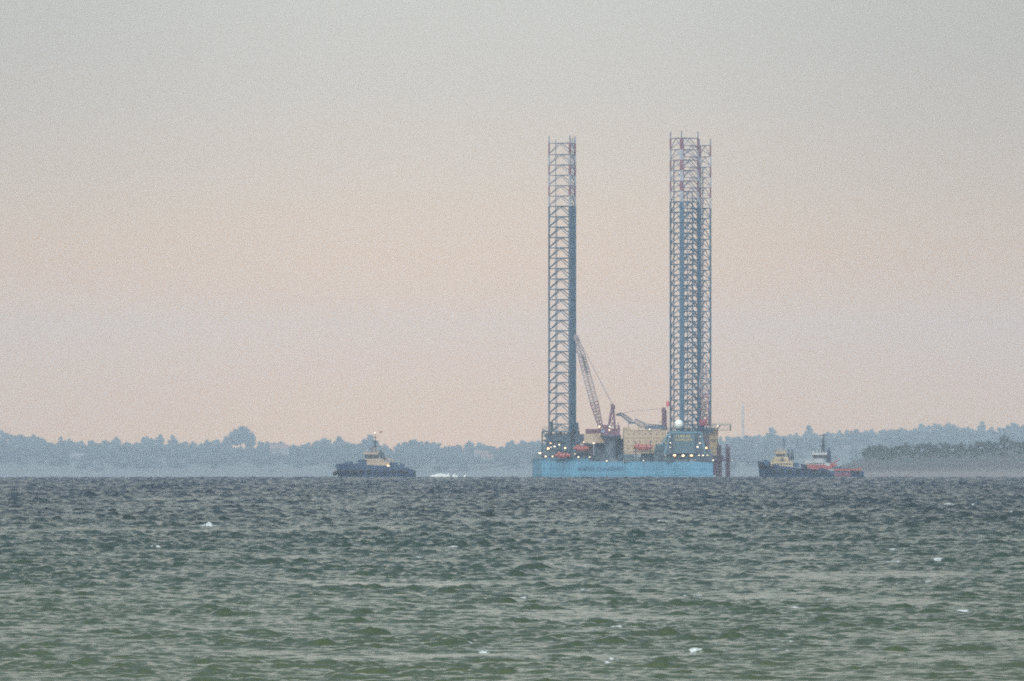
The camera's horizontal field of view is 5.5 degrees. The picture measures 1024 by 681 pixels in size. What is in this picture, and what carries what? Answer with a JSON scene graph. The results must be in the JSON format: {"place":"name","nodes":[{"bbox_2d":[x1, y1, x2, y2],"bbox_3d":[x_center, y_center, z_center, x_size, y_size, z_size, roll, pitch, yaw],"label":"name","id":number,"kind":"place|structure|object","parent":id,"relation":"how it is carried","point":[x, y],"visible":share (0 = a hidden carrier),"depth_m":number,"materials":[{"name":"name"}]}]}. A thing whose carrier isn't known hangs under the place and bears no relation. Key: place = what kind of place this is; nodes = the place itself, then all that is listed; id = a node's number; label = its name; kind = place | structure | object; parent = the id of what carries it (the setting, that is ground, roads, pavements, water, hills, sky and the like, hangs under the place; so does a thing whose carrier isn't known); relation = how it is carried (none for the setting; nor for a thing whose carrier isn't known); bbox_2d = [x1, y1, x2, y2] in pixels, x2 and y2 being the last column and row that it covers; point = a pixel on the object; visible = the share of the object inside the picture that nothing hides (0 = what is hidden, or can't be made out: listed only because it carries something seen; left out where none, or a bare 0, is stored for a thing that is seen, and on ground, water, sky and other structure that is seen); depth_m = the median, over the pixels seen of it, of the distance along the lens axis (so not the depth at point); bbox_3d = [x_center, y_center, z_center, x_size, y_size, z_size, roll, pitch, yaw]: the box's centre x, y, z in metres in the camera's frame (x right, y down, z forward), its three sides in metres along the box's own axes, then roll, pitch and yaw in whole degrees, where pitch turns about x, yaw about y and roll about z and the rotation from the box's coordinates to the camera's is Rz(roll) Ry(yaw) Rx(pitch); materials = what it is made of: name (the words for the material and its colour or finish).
{"place":"outdoors","nodes":[
{"label":"outdoors","id":0,"kind":"place"},
{"bbox_2d":[0,476,1023,680],"bbox_3d":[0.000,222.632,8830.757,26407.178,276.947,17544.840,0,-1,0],"label":"sea","id":1,"kind":"structure","parent":0,"point":[516,578],"depth_m":529.97,"materials":[{"name":"liquid"}]},
{"bbox_2d":[332,431,415,476],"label":"tugboat","id":2,"kind":"object","parent":1,"relation":"on","point":[371,464],"visible":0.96,"depth_m":3556.63,"materials":[{"name":"metal"}]},
{"bbox_2d":[430,473,449,476],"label":"breaking wave","id":3,"kind":"object","parent":1,"relation":"on","point":[441,475],"visible":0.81,"depth_m":3499.28,"materials":[{"name":"white liquid"}]},
{"bbox_2d":[532,131,732,476],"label":"drilling rig","id":4,"kind":"object","parent":1,"relation":"on","point":[699,449],"visible":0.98,"depth_m":3533.15,"materials":[{"name":"metal"}]},
{"bbox_2d":[555,452,570,457],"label":"lifeboat","id":5,"kind":"object","parent":4,"relation":"hanging from","point":[562,455],"visible":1,"depth_m":3534.61,"materials":[{"name":"red plastic"}]},
{"bbox_2d":[573,445,588,450],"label":"lifeboat","id":6,"kind":"object","parent":4,"relation":"hanging from","point":[580,448],"visible":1,"depth_m":3531.14,"materials":[{"name":"red plastic"}]},
{"bbox_2d":[634,443,652,449],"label":"lifeboat","id":7,"kind":"object","parent":4,"relation":"hanging from","point":[638,446],"visible":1,"depth_m":3518.33,"materials":[{"name":"red plastic"}]},
{"bbox_2d":[758,439,809,476],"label":"tugboat","id":8,"kind":"object","parent":1,"relation":"on","point":[778,464],"visible":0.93,"depth_m":3551.67,"materials":[{"name":"metal"}]},
{"bbox_2d":[801,434,863,476],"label":"tugboat","id":9,"kind":"object","parent":1,"relation":"on","point":[817,466],"visible":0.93,"depth_m":3606.16,"materials":[{"name":"metal"}]},
{"bbox_2d":[0,431,1023,476],"bbox_3d":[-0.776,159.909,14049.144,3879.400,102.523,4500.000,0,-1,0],"label":"hills","id":10,"kind":"structure","parent":0,"point":[32,468],"depth_m":12161.42,"materials":[{"name":"plant"}]},
{"bbox_2d":[0,430,7,443],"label":"tree","id":11,"kind":"object","parent":10,"relation":"on","point":[3,437],"visible":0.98,"depth_m":13843.22,"materials":[{"name":"green plant"}]},
{"bbox_2d":[0,433,12,443],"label":"tree","id":12,"kind":"object","parent":10,"relation":"on","point":[9,436],"visible":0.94,"depth_m":13940.45,"materials":[{"name":"green plant"}]},
{"bbox_2d":[10,435,18,444],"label":"tree","id":13,"kind":"object","parent":10,"relation":"on","point":[13,439],"visible":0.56,"depth_m":13905.77,"materials":[{"name":"green plant"}]},
{"bbox_2d":[15,434,29,443],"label":"tree","id":14,"kind":"object","parent":10,"relation":"on","point":[21,437],"visible":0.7,"depth_m":13765.21,"materials":[{"name":"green plant"}]},
{"bbox_2d":[26,434,38,442],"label":"tree","id":15,"kind":"object","parent":10,"relation":"on","point":[32,438],"visible":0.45,"depth_m":13756.75,"materials":[{"name":"green plant"}]},
{"bbox_2d":[38,437,45,442],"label":"tree","id":16,"kind":"object","parent":10,"relation":"on","point":[41,439],"visible":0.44,"depth_m":13767.27,"materials":[{"name":"green plant"}]},
{"bbox_2d":[35,442,49,452],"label":"tree","id":17,"kind":"object","parent":10,"relation":"on","point":[45,447],"visible":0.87,"depth_m":13002.12,"materials":[{"name":"green plant"}]},
{"bbox_2d":[49,442,65,454],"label":"bush","id":18,"kind":"object","parent":10,"relation":"on","point":[55,448],"visible":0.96,"depth_m":13038.10,"materials":[{"name":"green plant"}]},
{"bbox_2d":[57,436,65,444],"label":"tree","id":19,"kind":"object","parent":10,"relation":"on","point":[60,439],"visible":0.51,"depth_m":13785.85,"materials":[{"name":"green plant"}]},
{"bbox_2d":[59,443,78,448],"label":"tree","id":20,"kind":"object","parent":10,"relation":"on","point":[68,446],"visible":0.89,"depth_m":13093.79,"materials":[{"name":"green plant"}]},
{"bbox_2d":[64,438,75,444],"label":"tree","id":21,"kind":"object","parent":10,"relation":"on","point":[69,441],"visible":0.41,"depth_m":13930.24,"materials":[{"name":"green plant"}]},
{"bbox_2d":[70,452,85,459],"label":"farmhouse","id":22,"kind":"object","parent":10,"relation":"on","point":[77,456],"visible":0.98,"depth_m":12645.65,"materials":[{"name":"brick"}]},
{"bbox_2d":[76,444,88,452],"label":"tree","id":23,"kind":"object","parent":10,"relation":"on","point":[81,448],"visible":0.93,"depth_m":13082.70,"materials":[{"name":"green plant"}]},
{"bbox_2d":[87,440,95,446],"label":"tree","id":24,"kind":"object","parent":10,"relation":"on","point":[91,443],"visible":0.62,"depth_m":14036.94,"materials":[{"name":"green plant"}]},
{"bbox_2d":[85,443,103,455],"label":"bush","id":25,"kind":"object","parent":10,"relation":"on","point":[97,448],"visible":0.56,"depth_m":12966.82,"materials":[{"name":"green plant"}]},
{"bbox_2d":[111,437,121,447],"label":"tree","id":26,"kind":"object","parent":10,"relation":"on","point":[116,441],"visible":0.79,"depth_m":13789.61,"materials":[{"name":"green plant"}]},
{"bbox_2d":[115,444,130,453],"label":"tree","id":27,"kind":"object","parent":10,"relation":"on","point":[122,447],"visible":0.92,"depth_m":12889.69,"materials":[{"name":"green plant"}]},
{"bbox_2d":[124,442,132,447],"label":"tree","id":28,"kind":"object","parent":10,"relation":"on","point":[128,444],"visible":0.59,"depth_m":13837.79,"materials":[{"name":"green plant"}]},
{"bbox_2d":[140,436,155,445],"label":"tree","id":29,"kind":"object","parent":10,"relation":"on","point":[145,440],"visible":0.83,"depth_m":13940.40,"materials":[{"name":"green plant"}]},
{"bbox_2d":[155,433,164,446],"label":"tree","id":30,"kind":"object","parent":10,"relation":"on","point":[159,440],"visible":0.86,"depth_m":13910.72,"materials":[{"name":"green plant"}]},
{"bbox_2d":[167,435,178,447],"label":"tree","id":31,"kind":"object","parent":10,"relation":"on","point":[173,441],"visible":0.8,"depth_m":13764.40,"materials":[{"name":"green plant"}]},
{"bbox_2d":[188,441,199,446],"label":"tree","id":32,"kind":"object","parent":10,"relation":"on","point":[192,443],"visible":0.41,"depth_m":13842.12,"materials":[{"name":"green plant"}]},
{"bbox_2d":[196,444,209,453],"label":"tree","id":33,"kind":"object","parent":10,"relation":"on","point":[205,449],"visible":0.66,"depth_m":13022.94,"materials":[{"name":"green plant"}]},
{"bbox_2d":[199,439,212,446],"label":"tree","id":34,"kind":"object","parent":10,"relation":"on","point":[207,443],"visible":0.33,"depth_m":13884.13,"materials":[{"name":"green plant"}]},
{"bbox_2d":[210,439,221,446],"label":"tree","id":35,"kind":"object","parent":10,"relation":"on","point":[216,441],"visible":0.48,"depth_m":13982.05,"materials":[{"name":"green plant"}]},
{"bbox_2d":[222,436,231,446],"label":"tree","id":36,"kind":"object","parent":10,"relation":"on","point":[226,441],"visible":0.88,"depth_m":13819.82,"materials":[{"name":"green plant"}]},
{"bbox_2d":[228,425,250,446],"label":"tree","id":37,"kind":"object","parent":10,"relation":"on","point":[240,434],"visible":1,"depth_m":13899.32,"materials":[{"name":"green plant"}]},
{"bbox_2d":[245,431,255,447],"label":"tree","id":38,"kind":"object","parent":10,"relation":"on","point":[252,440],"visible":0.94,"depth_m":13966.38,"materials":[{"name":"green plant"}]},
{"bbox_2d":[256,441,264,446],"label":"tree","id":39,"kind":"object","parent":10,"relation":"on","point":[261,444],"visible":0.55,"depth_m":14040.39,"materials":[{"name":"green plant"}]},
{"bbox_2d":[264,441,278,445],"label":"tree","id":40,"kind":"object","parent":10,"relation":"on","point":[267,443],"visible":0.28,"depth_m":13874.50,"materials":[{"name":"green plant"}]},
{"bbox_2d":[270,443,288,454],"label":"farmhouse","id":41,"kind":"object","parent":10,"relation":"on","point":[281,449],"visible":0.99,"depth_m":12743.18,"materials":[{"name":"grey tile"}]},
{"bbox_2d":[288,447,303,456],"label":"bush","id":42,"kind":"object","parent":10,"relation":"on","point":[298,450],"visible":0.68,"depth_m":13077.44,"materials":[{"name":"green plant"}]},
{"bbox_2d":[301,447,317,455],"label":"tree","id":43,"kind":"object","parent":10,"relation":"on","point":[304,451],"visible":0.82,"depth_m":12878.75,"materials":[{"name":"green plant"}]},
{"bbox_2d":[316,437,334,446],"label":"tree","id":44,"kind":"object","parent":10,"relation":"on","point":[323,442],"visible":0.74,"depth_m":13952.91,"materials":[{"name":"green plant"}]},
{"bbox_2d":[334,436,344,445],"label":"tree","id":45,"kind":"object","parent":10,"relation":"on","point":[339,440],"visible":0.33,"depth_m":13919.98,"materials":[{"name":"green plant"}]},
{"bbox_2d":[338,443,361,455],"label":"tree","id":46,"kind":"object","parent":10,"relation":"on","point":[345,449],"visible":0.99,"depth_m":12999.27,"materials":[{"name":"green plant"}]},
{"bbox_2d":[347,456,362,463],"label":"tree","id":47,"kind":"object","parent":10,"relation":"on","point":[352,459],"visible":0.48,"depth_m":12416.14,"materials":[{"name":"green plant"}]},
{"bbox_2d":[361,434,379,447],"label":"tree","id":48,"kind":"object","parent":10,"relation":"on","point":[368,441],"visible":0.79,"depth_m":13760.46,"materials":[{"name":"green plant"}]},
{"bbox_2d":[379,444,388,450],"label":"tree","id":49,"kind":"object","parent":10,"relation":"on","point":[383,446],"visible":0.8,"depth_m":13937.82,"materials":[{"name":"green plant"}]},
{"bbox_2d":[394,443,400,451],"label":"tree","id":50,"kind":"object","parent":10,"relation":"on","point":[397,448],"visible":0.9,"depth_m":13993.40,"materials":[{"name":"green plant"}]},
{"bbox_2d":[400,442,407,449],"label":"tree","id":51,"kind":"object","parent":10,"relation":"on","point":[404,445],"visible":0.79,"depth_m":13862.13,"materials":[{"name":"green plant"}]},
{"bbox_2d":[407,439,427,449],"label":"tree","id":52,"kind":"object","parent":10,"relation":"on","point":[414,443],"visible":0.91,"depth_m":13755.77,"materials":[{"name":"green plant"}]},
{"bbox_2d":[463,440,474,451],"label":"tree","id":53,"kind":"object","parent":10,"relation":"on","point":[469,445],"visible":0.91,"depth_m":13768.90,"materials":[{"name":"grey plant"}]},
{"bbox_2d":[474,449,487,457],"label":"farmhouse","id":54,"kind":"object","parent":10,"relation":"on","point":[478,453],"visible":0.62,"depth_m":12745.98,"materials":[{"name":"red tile"}]},
{"bbox_2d":[481,453,494,459],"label":"farmhouse","id":55,"kind":"object","parent":10,"relation":"on","point":[485,456],"visible":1,"depth_m":12596.39,"materials":[{"name":"grey tile"}]},
{"bbox_2d":[484,459,496,463],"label":"tree","id":56,"kind":"object","parent":10,"relation":"on","point":[487,461],"visible":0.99,"depth_m":12481.87,"materials":[{"name":"plant"}]},
{"bbox_2d":[488,449,505,455],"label":"bush","id":57,"kind":"object","parent":10,"relation":"on","point":[498,453],"visible":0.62,"depth_m":12881.36,"materials":[{"name":"grey plant"}]},
{"bbox_2d":[0,424,1023,471],"bbox_3d":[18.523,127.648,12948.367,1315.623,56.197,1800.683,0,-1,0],"label":"trees","id":58,"kind":"object","parent":10,"relation":"on","point":[769,445],"visible":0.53,"depth_m":12810.79,"materials":[{"name":"green plant"}]},
{"bbox_2d":[505,440,519,446],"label":"tree","id":59,"kind":"object","parent":10,"relation":"on","point":[511,443],"visible":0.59,"depth_m":13852.69,"materials":[{"name":"grey plant"}]},
{"bbox_2d":[742,403,743,438],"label":"radio mast","id":60,"kind":"object","parent":10,"relation":"on","point":[743,420],"visible":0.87,"depth_m":14498.51,"materials":[{"name":"grey metal"}]},
{"bbox_2d":[764,427,778,438],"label":"fir tree","id":61,"kind":"object","parent":10,"relation":"on","point":[771,430],"visible":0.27,"depth_m":15097.47,"materials":[{"name":"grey plant"}]},
{"bbox_2d":[792,433,801,438],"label":"tree","id":62,"kind":"object","parent":10,"relation":"on","point":[796,435],"visible":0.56,"depth_m":14947.44,"materials":[{"name":"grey plant"}]},
{"bbox_2d":[802,425,815,438],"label":"fir tree","id":63,"kind":"object","parent":10,"relation":"on","point":[808,434],"visible":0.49,"depth_m":14997.43,"materials":[{"name":"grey plant"}]},
{"bbox_2d":[822,431,834,437],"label":"tree","id":64,"kind":"object","parent":10,"relation":"on","point":[829,434],"visible":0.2,"depth_m":15046.88,"materials":[{"name":"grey plant"}]},
{"bbox_2d":[834,430,843,436],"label":"tree","id":65,"kind":"object","parent":10,"relation":"on","point":[839,434],"visible":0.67,"depth_m":15113.25,"materials":[{"name":"grey plant"}]},
{"bbox_2d":[866,429,876,434],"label":"tree","id":66,"kind":"object","parent":10,"relation":"on","point":[871,431],"visible":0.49,"depth_m":15115.84,"materials":[{"name":"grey plant"}]},
{"bbox_2d":[896,427,908,433],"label":"tree","id":67,"kind":"object","parent":10,"relation":"on","point":[905,430],"visible":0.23,"depth_m":15101.52,"materials":[{"name":"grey plant"}]},
{"bbox_2d":[918,423,926,433],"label":"tree","id":68,"kind":"object","parent":10,"relation":"on","point":[921,427],"visible":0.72,"depth_m":15087.12,"materials":[{"name":"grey plant"}]},
{"bbox_2d":[925,423,942,432],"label":"tree","id":69,"kind":"object","parent":10,"relation":"on","point":[936,428],"visible":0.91,"depth_m":15150.82,"materials":[{"name":"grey plant"}]},
{"bbox_2d":[976,421,985,432],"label":"tree","id":70,"kind":"object","parent":10,"relation":"on","point":[981,427],"visible":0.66,"depth_m":14969.48,"materials":[{"name":"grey plant"}]},
{"bbox_2d":[0,0,1023,451],"label":"sky","id":71,"kind":"structure","parent":0,"point":[296,222],"materials":[{"name":"grey"}]},
{"bbox_2d":[841,448,1023,476],"bbox_3d":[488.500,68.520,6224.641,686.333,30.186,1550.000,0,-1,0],"label":"headland","id":72,"kind":"structure","parent":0,"point":[1010,464],"depth_m":5697.26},
{"bbox_2d":[868,445,875,451],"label":"tree","id":73,"kind":"object","parent":72,"relation":"on","point":[870,449],"visible":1,"depth_m":6057.05,"materials":[{"name":"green plant"}]},
{"bbox_2d":[871,450,879,455],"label":"tree","id":74,"kind":"object","parent":72,"relation":"on","point":[875,452],"visible":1,"depth_m":6017.57,"materials":[{"name":"green plant"}]},
{"bbox_2d":[872,444,883,450],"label":"tree","id":75,"kind":"object","parent":72,"relation":"on","point":[879,447],"visible":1,"depth_m":6055.71,"materials":[{"name":"green plant"}]},
{"bbox_2d":[879,445,890,452],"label":"bush","id":76,"kind":"object","parent":72,"relation":"on","point":[886,449],"visible":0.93,"depth_m":6076.09,"materials":[{"name":"green plant"}]},
{"bbox_2d":[893,445,904,449],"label":"tree","id":77,"kind":"object","parent":72,"relation":"on","point":[897,447],"visible":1,"depth_m":6066.71,"materials":[{"name":"green plant"}]},
{"bbox_2d":[914,444,922,450],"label":"tree","id":78,"kind":"object","parent":72,"relation":"on","point":[917,447],"visible":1,"depth_m":6056.21,"materials":[{"name":"green plant"}]},
{"bbox_2d":[919,442,931,449],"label":"tree","id":79,"kind":"object","parent":72,"relation":"on","point":[927,446],"visible":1,"depth_m":6068.61,"materials":[{"name":"green plant"}]},
{"bbox_2d":[928,447,937,453],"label":"tree","id":80,"kind":"object","parent":72,"relation":"on","point":[933,449],"visible":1,"depth_m":6022.93,"materials":[{"name":"green plant"}]},
{"bbox_2d":[932,442,944,449],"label":"bush","id":81,"kind":"object","parent":72,"relation":"on","point":[937,447],"visible":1,"depth_m":6078.52,"materials":[{"name":"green plant"}]},
{"bbox_2d":[867,447,1023,459],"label":"headland scrub","id":82,"kind":"object","parent":72,"relation":"on","point":[908,453],"visible":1,"depth_m":5938.28,"materials":[{"name":"green plant"}]},
{"bbox_2d":[944,442,951,449],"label":"tree","id":83,"kind":"object","parent":72,"relation":"on","point":[947,446],"visible":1,"depth_m":6070.78,"materials":[{"name":"green plant"}]},
{"bbox_2d":[950,444,959,448],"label":"tree","id":84,"kind":"object","parent":72,"relation":"on","point":[954,446],"visible":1,"depth_m":6065.45,"materials":[{"name":"green plant"}]},
{"bbox_2d":[975,441,981,448],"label":"tree","id":85,"kind":"object","parent":72,"relation":"on","point":[977,444],"visible":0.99,"depth_m":6100.26,"materials":[{"name":"green plant"}]},
{"bbox_2d":[981,440,991,445],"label":"tree","id":86,"kind":"object","parent":72,"relation":"on","point":[986,443],"visible":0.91,"depth_m":6093.70,"materials":[{"name":"green plant"}]},
{"bbox_2d":[985,445,993,449],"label":"tree","id":87,"kind":"object","parent":72,"relation":"on","point":[990,447],"visible":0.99,"depth_m":6018.80,"materials":[{"name":"green plant"}]},
{"bbox_2d":[999,435,1009,445],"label":"tree","id":88,"kind":"object","parent":72,"relation":"on","point":[1003,441],"visible":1,"depth_m":6072.87,"materials":[{"name":"green plant"}]},
{"bbox_2d":[1014,443,1023,447],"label":"tree","id":89,"kind":"object","parent":72,"relation":"on","point":[1017,445],"visible":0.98,"depth_m":6034.16,"materials":[{"name":"green plant"}]}
]}

